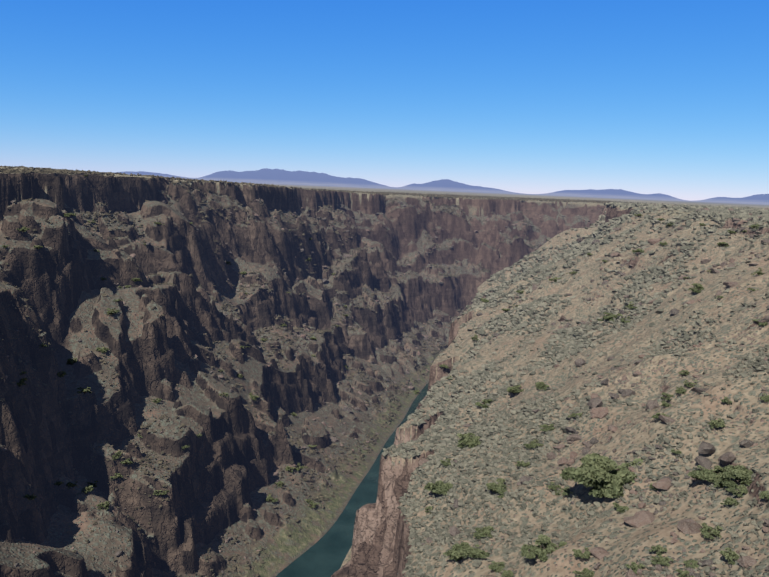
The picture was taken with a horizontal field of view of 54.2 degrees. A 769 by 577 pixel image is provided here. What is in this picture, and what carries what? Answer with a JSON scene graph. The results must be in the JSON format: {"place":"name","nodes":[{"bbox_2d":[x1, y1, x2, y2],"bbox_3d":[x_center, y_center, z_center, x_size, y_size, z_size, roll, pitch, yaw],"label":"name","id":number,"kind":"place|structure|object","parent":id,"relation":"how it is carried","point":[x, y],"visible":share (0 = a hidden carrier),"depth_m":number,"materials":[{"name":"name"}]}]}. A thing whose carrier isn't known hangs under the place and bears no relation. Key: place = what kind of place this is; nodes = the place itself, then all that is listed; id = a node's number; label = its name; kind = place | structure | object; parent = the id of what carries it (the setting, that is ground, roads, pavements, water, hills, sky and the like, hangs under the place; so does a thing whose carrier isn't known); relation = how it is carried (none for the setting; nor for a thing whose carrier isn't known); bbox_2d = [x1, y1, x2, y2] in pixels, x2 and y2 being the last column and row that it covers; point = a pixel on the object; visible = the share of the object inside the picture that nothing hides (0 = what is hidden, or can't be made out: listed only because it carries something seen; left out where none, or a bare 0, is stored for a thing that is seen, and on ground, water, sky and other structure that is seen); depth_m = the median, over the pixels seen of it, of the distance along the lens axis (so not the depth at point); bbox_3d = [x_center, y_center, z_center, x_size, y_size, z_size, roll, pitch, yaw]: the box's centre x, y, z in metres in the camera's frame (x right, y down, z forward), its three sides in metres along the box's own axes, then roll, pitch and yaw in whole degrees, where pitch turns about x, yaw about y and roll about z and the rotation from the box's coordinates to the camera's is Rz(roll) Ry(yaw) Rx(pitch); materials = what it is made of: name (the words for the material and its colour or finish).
{"place":"outdoors","nodes":[
{"label":"outdoors","id":0,"kind":"place"},
{"bbox_2d":[276,383,428,576],"bbox_3d":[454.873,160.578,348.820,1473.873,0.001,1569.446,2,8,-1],"label":"river water","id":1,"kind":"structure","parent":0,"point":[325,555],"depth_m":401.42,"materials":[{"name":"teal liquid"}]},
{"bbox_2d":[0,167,768,576],"bbox_3d":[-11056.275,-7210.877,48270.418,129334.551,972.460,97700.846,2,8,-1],"label":"terrain","id":2,"kind":"structure","parent":0,"point":[232,459],"depth_m":386.78,"materials":[{"name":"brown stone"}]},
{"bbox_2d":[16,381,26,386],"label":"juniper","id":3,"kind":"object","parent":2,"relation":"on","point":[21,383],"visible":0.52,"depth_m":296.44,"materials":[{"name":"green plant"}]},
{"bbox_2d":[16,226,29,232],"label":"juniper","id":4,"kind":"object","parent":2,"relation":"on","point":[23,229],"visible":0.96,"depth_m":370.99,"materials":[{"name":"green plant"}]},
{"bbox_2d":[23,494,36,499],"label":"juniper","id":5,"kind":"object","parent":2,"relation":"on","point":[29,497],"visible":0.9,"depth_m":277.89,"materials":[{"name":"green plant"}]},
{"bbox_2d":[57,371,66,376],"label":"juniper","id":6,"kind":"object","parent":2,"relation":"on","point":[62,374],"visible":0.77,"depth_m":327.52,"materials":[{"name":"green plant"}]},
{"bbox_2d":[63,213,75,217],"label":"shrub","id":7,"kind":"object","parent":2,"relation":"on","point":[68,215],"visible":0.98,"depth_m":401.49,"materials":[{"name":"green plant"}]},
{"bbox_2d":[66,358,76,364],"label":"juniper","id":8,"kind":"object","parent":2,"relation":"on","point":[70,361],"visible":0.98,"depth_m":364.90,"materials":[{"name":"green plant"}]},
{"bbox_2d":[66,482,76,488],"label":"juniper","id":9,"kind":"object","parent":2,"relation":"on","point":[69,484],"visible":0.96,"depth_m":309.25,"materials":[{"name":"green plant"}]},
{"bbox_2d":[76,387,91,393],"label":"shrub","id":10,"kind":"object","parent":2,"relation":"on","point":[84,390],"visible":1,"depth_m":335.52,"materials":[{"name":"green plant"}]},
{"bbox_2d":[77,486,92,493],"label":"shrub","id":11,"kind":"object","parent":2,"relation":"on","point":[89,489],"visible":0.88,"depth_m":311.23,"materials":[{"name":"green plant"}]},
{"bbox_2d":[86,481,97,486],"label":"juniper","id":12,"kind":"object","parent":2,"relation":"on","point":[93,484],"visible":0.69,"depth_m":326.57,"materials":[{"name":"green plant"}]},
{"bbox_2d":[95,347,109,352],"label":"juniper","id":13,"kind":"object","parent":2,"relation":"on","point":[103,349],"visible":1,"depth_m":371.76,"materials":[{"name":"green plant"}]},
{"bbox_2d":[96,501,109,509],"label":"shrub","id":14,"kind":"object","parent":2,"relation":"on","point":[105,505],"visible":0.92,"depth_m":309.08,"materials":[{"name":"green plant"}]},
{"bbox_2d":[106,308,118,314],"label":"juniper","id":15,"kind":"object","parent":2,"relation":"on","point":[112,311],"visible":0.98,"depth_m":386.21,"materials":[{"name":"green plant"}]},
{"bbox_2d":[110,473,122,479],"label":"juniper","id":16,"kind":"object","parent":2,"relation":"on","point":[118,475],"visible":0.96,"depth_m":327.44,"materials":[{"name":"green plant"}]},
{"bbox_2d":[120,458,132,464],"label":"juniper","id":17,"kind":"object","parent":2,"relation":"on","point":[126,461],"visible":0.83,"depth_m":329.65,"materials":[{"name":"green plant"}]},
{"bbox_2d":[153,490,168,495],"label":"juniper","id":18,"kind":"object","parent":2,"relation":"on","point":[160,493],"visible":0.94,"depth_m":328.24,"materials":[{"name":"green plant"}]},
{"bbox_2d":[249,393,258,399],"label":"shrub","id":19,"kind":"object","parent":2,"relation":"on","point":[252,396],"visible":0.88,"depth_m":458.10,"materials":[{"name":"green plant"}]},
{"bbox_2d":[265,494,277,501],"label":"shrub","id":20,"kind":"object","parent":2,"relation":"on","point":[270,498],"visible":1,"depth_m":410.50,"materials":[{"name":"green plant"}]},
{"bbox_2d":[274,481,285,486],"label":"juniper","id":21,"kind":"object","parent":2,"relation":"on","point":[280,484],"visible":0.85,"depth_m":428.80,"materials":[{"name":"green plant"}]},
{"bbox_2d":[285,466,294,471],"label":"shrub","id":22,"kind":"object","parent":2,"relation":"on","point":[287,468],"visible":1,"depth_m":443.04,"materials":[{"name":"green plant"}]},
{"bbox_2d":[0,198,585,576],"bbox_3d":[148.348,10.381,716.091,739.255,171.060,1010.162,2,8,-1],"label":"boulders","id":23,"kind":"object","parent":2,"relation":"on","point":[346,408],"depth_m":613.25,"materials":[{"name":"brown stone"}]},
{"bbox_2d":[294,463,307,470],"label":"shrub","id":24,"kind":"object","parent":2,"relation":"on","point":[298,469],"visible":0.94,"depth_m":446.92,"materials":[{"name":"green plant"}]},
{"bbox_2d":[308,501,318,507],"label":"juniper","id":25,"kind":"object","parent":2,"relation":"on","point":[313,504],"visible":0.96,"depth_m":423.34,"materials":[{"name":"green plant"}]},
{"bbox_2d":[0,165,675,576],"bbox_3d":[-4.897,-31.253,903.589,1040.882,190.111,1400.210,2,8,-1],"label":"sagebrush","id":26,"kind":"object","parent":2,"relation":"on","point":[110,213],"depth_m":557.50,"materials":[{"name":"green plant"}]},
{"bbox_2d":[424,506,432,513],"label":"shrub","id":27,"kind":"object","parent":2,"relation":"on","point":[428,508],"visible":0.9,"depth_m":235.46,"materials":[{"name":"green plant"}]},
{"bbox_2d":[424,480,452,494],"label":"shrub","id":28,"kind":"object","parent":2,"relation":"on","point":[441,487],"visible":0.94,"depth_m":239.95,"materials":[{"name":"green plant"}]},
{"bbox_2d":[440,458,450,465],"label":"shrub","id":29,"kind":"object","parent":2,"relation":"on","point":[445,463],"visible":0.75,"depth_m":266.14,"materials":[{"name":"green plant"}]},
{"bbox_2d":[443,542,475,561],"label":"shrub","id":30,"kind":"object","parent":2,"relation":"on","point":[456,552],"visible":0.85,"depth_m":186.85,"materials":[{"name":"green plant"}]},
{"bbox_2d":[456,433,481,447],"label":"shrub","id":31,"kind":"object","parent":2,"relation":"on","point":[468,440],"visible":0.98,"depth_m":275.04,"materials":[{"name":"green plant"}]},
{"bbox_2d":[468,544,489,558],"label":"shrub","id":32,"kind":"object","parent":2,"relation":"on","point":[477,552],"visible":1,"depth_m":185.40,"materials":[{"name":"green plant"}]},
{"bbox_2d":[473,526,494,539],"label":"shrub","id":33,"kind":"object","parent":2,"relation":"on","point":[485,531],"visible":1,"depth_m":196.01,"materials":[{"name":"green plant"}]},
{"bbox_2d":[475,399,492,407],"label":"shrub","id":34,"kind":"object","parent":2,"relation":"on","point":[484,402],"visible":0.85,"depth_m":332.12,"materials":[{"name":"green plant"}]},
{"bbox_2d":[486,478,506,497],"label":"shrub","id":35,"kind":"object","parent":2,"relation":"on","point":[493,487],"visible":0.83,"depth_m":220.66,"materials":[{"name":"green plant"}]},
{"bbox_2d":[488,561,505,572],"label":"shrub","id":36,"kind":"object","parent":2,"relation":"on","point":[496,566],"visible":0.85,"depth_m":175.49,"materials":[{"name":"green plant"}]},
{"bbox_2d":[501,570,513,576],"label":"shrub","id":37,"kind":"object","parent":2,"relation":"on","point":[507,574],"visible":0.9,"depth_m":167.59,"materials":[{"name":"green plant"}]},
{"bbox_2d":[507,385,523,394],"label":"shrub","id":38,"kind":"object","parent":2,"relation":"on","point":[515,389],"visible":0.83,"depth_m":325.52,"materials":[{"name":"green plant"}]},
{"bbox_2d":[515,461,529,466],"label":"shrub","id":39,"kind":"object","parent":2,"relation":"on","point":[522,463],"visible":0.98,"depth_m":230.46,"materials":[{"name":"green plant"}]},
{"bbox_2d":[523,439,543,448],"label":"shrub","id":40,"kind":"object","parent":2,"relation":"on","point":[532,444],"visible":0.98,"depth_m":241.87,"materials":[{"name":"green plant"}]},
{"bbox_2d":[535,381,548,389],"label":"shrub","id":41,"kind":"object","parent":2,"relation":"on","point":[541,384],"visible":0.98,"depth_m":315.60,"materials":[{"name":"green plant"}]},
{"bbox_2d":[520,534,566,560],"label":"shrub","id":42,"kind":"object","parent":2,"relation":"on","point":[532,551],"visible":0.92,"depth_m":168.23,"materials":[{"name":"green plant"}]},
{"bbox_2d":[539,424,554,431],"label":"shrub","id":43,"kind":"object","parent":2,"relation":"on","point":[546,428],"visible":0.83,"depth_m":248.84,"materials":[{"name":"green plant"}]},
{"bbox_2d":[546,482,561,495],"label":"shrub","id":44,"kind":"object","parent":2,"relation":"on","point":[553,487],"visible":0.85,"depth_m":202.96,"materials":[{"name":"green plant"}]},
{"bbox_2d":[549,276,560,281],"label":"juniper","id":45,"kind":"object","parent":2,"relation":"on","point":[554,279],"visible":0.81,"depth_m":480.29,"materials":[{"name":"green plant"}]},
{"bbox_2d":[561,487,573,495],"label":"shrub","id":46,"kind":"object","parent":2,"relation":"on","point":[566,490],"visible":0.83,"depth_m":197.78,"materials":[{"name":"green plant"}]},
{"bbox_2d":[368,204,768,576],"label":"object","id":47,"kind":"structure","parent":2,"relation":"on","point":[638,519],"depth_m":214.29,"materials":[{"name":"stone"}]},
{"bbox_2d":[568,413,581,417],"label":"shrub","id":48,"kind":"object","parent":2,"relation":"on","point":[574,414],"visible":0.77,"depth_m":243.08,"materials":[{"name":"green plant"}]},
{"bbox_2d":[382,201,768,576],"bbox_3d":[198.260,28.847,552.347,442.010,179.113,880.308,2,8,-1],"label":"slope sagebrush","id":49,"kind":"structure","parent":2,"relation":"on","point":[717,213],"depth_m":285.42,"materials":[{"name":"green plant"}]},
{"bbox_2d":[572,547,590,558],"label":"shrub","id":50,"kind":"object","parent":2,"relation":"on","point":[586,554],"visible":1,"depth_m":158.92,"materials":[{"name":"green plant"}]},
{"bbox_2d":[573,568,594,576],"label":"shrub","id":51,"kind":"object","parent":2,"relation":"on","point":[586,572],"visible":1,"depth_m":152.85,"materials":[{"name":"green plant"}]},
{"bbox_2d":[559,453,642,498],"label":"juniper","id":52,"kind":"object","parent":2,"relation":"on","point":[607,474],"visible":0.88,"depth_m":183.21,"materials":[{"name":"green plant"}]},
{"bbox_2d":[598,312,619,322],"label":"shrub","id":53,"kind":"object","parent":2,"relation":"on","point":[608,316],"visible":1,"depth_m":362.21,"materials":[{"name":"green plant"}]},
{"bbox_2d":[612,503,629,512],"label":"shrub","id":54,"kind":"object","parent":2,"relation":"on","point":[618,507],"visible":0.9,"depth_m":173.44,"materials":[{"name":"green plant"}]},
{"bbox_2d":[619,314,630,322],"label":"shrub","id":55,"kind":"object","parent":2,"relation":"on","point":[622,320],"visible":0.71,"depth_m":350.59,"materials":[{"name":"green plant"}]},
{"bbox_2d":[626,302,636,309],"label":"shrub","id":56,"kind":"object","parent":2,"relation":"on","point":[629,306],"visible":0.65,"depth_m":360.39,"materials":[{"name":"green plant"}]},
{"bbox_2d":[625,562,644,573],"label":"shrub","id":57,"kind":"object","parent":2,"relation":"on","point":[634,566],"visible":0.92,"depth_m":142.06,"materials":[{"name":"green plant"}]},
{"bbox_2d":[632,248,645,253],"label":"juniper","id":58,"kind":"object","parent":2,"relation":"on","point":[640,250],"visible":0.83,"depth_m":431.94,"materials":[{"name":"green plant"}]},
{"bbox_2d":[649,545,666,555],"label":"shrub","id":59,"kind":"object","parent":2,"relation":"on","point":[659,549],"visible":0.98,"depth_m":145.06,"materials":[{"name":"green plant"}]},
{"bbox_2d":[651,413,668,418],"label":"shrub","id":60,"kind":"object","parent":2,"relation":"on","point":[656,416],"visible":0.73,"depth_m":201.32,"materials":[{"name":"green plant"}]},
{"bbox_2d":[650,555,672,566],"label":"shrub","id":61,"kind":"object","parent":2,"relation":"on","point":[665,560],"visible":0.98,"depth_m":140.99,"materials":[{"name":"green plant"}]},
{"bbox_2d":[660,400,671,406],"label":"shrub","id":62,"kind":"object","parent":2,"relation":"on","point":[664,403],"visible":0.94,"depth_m":207.20,"materials":[{"name":"green plant"}]},
{"bbox_2d":[661,392,673,399],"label":"shrub","id":63,"kind":"object","parent":2,"relation":"on","point":[666,396],"visible":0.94,"depth_m":219.51,"materials":[{"name":"green plant"}]},
{"bbox_2d":[671,449,681,453],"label":"shrub","id":64,"kind":"object","parent":2,"relation":"on","point":[675,452],"visible":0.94,"depth_m":182.38,"materials":[{"name":"green plant"}]},
{"bbox_2d":[675,390,685,393],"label":"shrub","id":65,"kind":"object","parent":2,"relation":"on","point":[681,391],"visible":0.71,"depth_m":217.11,"materials":[{"name":"green plant"}]},
{"bbox_2d":[676,386,686,392],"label":"shrub","id":66,"kind":"object","parent":2,"relation":"on","point":[679,388],"visible":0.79,"depth_m":218.45,"materials":[{"name":"green plant"}]},
{"bbox_2d":[678,370,689,375],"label":"shrub","id":67,"kind":"object","parent":2,"relation":"on","point":[686,372],"visible":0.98,"depth_m":235.23,"materials":[{"name":"green plant"}]},
{"bbox_2d":[676,569,693,576],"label":"shrub","id":68,"kind":"object","parent":2,"relation":"on","point":[683,573],"visible":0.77,"depth_m":134.59,"materials":[{"name":"green plant"}]},
{"bbox_2d":[683,380,697,386],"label":"shrub","id":69,"kind":"object","parent":2,"relation":"on","point":[688,383],"visible":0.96,"depth_m":219.94,"materials":[{"name":"green plant"}]},
{"bbox_2d":[683,559,698,568],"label":"shrub","id":70,"kind":"object","parent":2,"relation":"on","point":[693,563],"visible":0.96,"depth_m":137.75,"materials":[{"name":"green plant"}]},
{"bbox_2d":[688,284,703,292],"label":"shrub","id":71,"kind":"object","parent":2,"relation":"on","point":[698,287],"visible":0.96,"depth_m":321.62,"materials":[{"name":"green plant"}]},
{"bbox_2d":[692,465,708,471],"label":"shrub","id":72,"kind":"object","parent":2,"relation":"on","point":[700,467],"visible":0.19,"depth_m":170.99,"materials":[{"name":"green plant"}]},
{"bbox_2d":[687,465,724,481],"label":"juniper","id":73,"kind":"object","parent":2,"relation":"on","point":[706,474],"visible":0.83,"depth_m":165.79,"materials":[{"name":"green plant"}]},
{"bbox_2d":[699,523,721,539],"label":"shrub","id":74,"kind":"object","parent":2,"relation":"on","point":[709,529],"visible":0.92,"depth_m":144.38,"materials":[{"name":"green plant"}]},
{"bbox_2d":[707,475,724,487],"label":"shrub","id":75,"kind":"object","parent":2,"relation":"on","point":[715,480],"visible":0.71,"depth_m":160.92,"materials":[{"name":"green plant"}]},
{"bbox_2d":[707,418,725,428],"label":"shrub","id":76,"kind":"object","parent":2,"relation":"on","point":[717,423],"visible":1,"depth_m":184.60,"materials":[{"name":"green plant"}]},
{"bbox_2d":[717,242,728,246],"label":"shrub","id":77,"kind":"object","parent":2,"relation":"on","point":[722,243],"visible":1,"depth_m":377.58,"materials":[{"name":"green plant"}]},
{"bbox_2d":[720,397,732,404],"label":"shrub","id":78,"kind":"object","parent":2,"relation":"on","point":[726,399],"visible":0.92,"depth_m":194.92,"materials":[{"name":"green plant"}]},
{"bbox_2d":[719,547,739,564],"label":"shrub","id":79,"kind":"object","parent":2,"relation":"on","point":[730,555],"visible":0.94,"depth_m":133.85,"materials":[{"name":"green plant"}]},
{"bbox_2d":[720,497,738,505],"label":"shrub","id":80,"kind":"object","parent":2,"relation":"on","point":[729,501],"visible":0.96,"depth_m":151.59,"materials":[{"name":"green plant"}]},
{"bbox_2d":[719,465,752,488],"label":"juniper","id":81,"kind":"object","parent":2,"relation":"on","point":[741,474],"visible":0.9,"depth_m":157.63,"materials":[{"name":"green plant"}]},
{"bbox_2d":[725,484,747,496],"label":"shrub","id":82,"kind":"object","parent":2,"relation":"on","point":[741,490],"visible":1,"depth_m":153.46,"materials":[{"name":"green plant"}]},
{"bbox_2d":[748,224,759,228],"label":"shrub","id":83,"kind":"object","parent":2,"relation":"on","point":[753,226],"visible":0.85,"depth_m":378.02,"materials":[{"name":"green plant"}]},
{"bbox_2d":[751,268,764,274],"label":"shrub","id":84,"kind":"object","parent":2,"relation":"on","point":[759,272],"visible":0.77,"depth_m":298.88,"materials":[{"name":"green plant"}]},
{"bbox_2d":[759,490,768,500],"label":"shrub","id":85,"kind":"object","parent":2,"relation":"on","point":[763,494],"visible":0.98,"depth_m":144.43,"materials":[{"name":"green plant"}]},
{"bbox_2d":[760,393,768,401],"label":"shrub","id":86,"kind":"object","parent":2,"relation":"on","point":[764,398],"visible":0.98,"depth_m":185.97,"materials":[{"name":"green plant"}]},
{"bbox_2d":[0,0,768,200],"label":"sky","id":87,"kind":"structure","parent":0,"point":[668,97],"materials":[{"name":"blue"}]}
]}

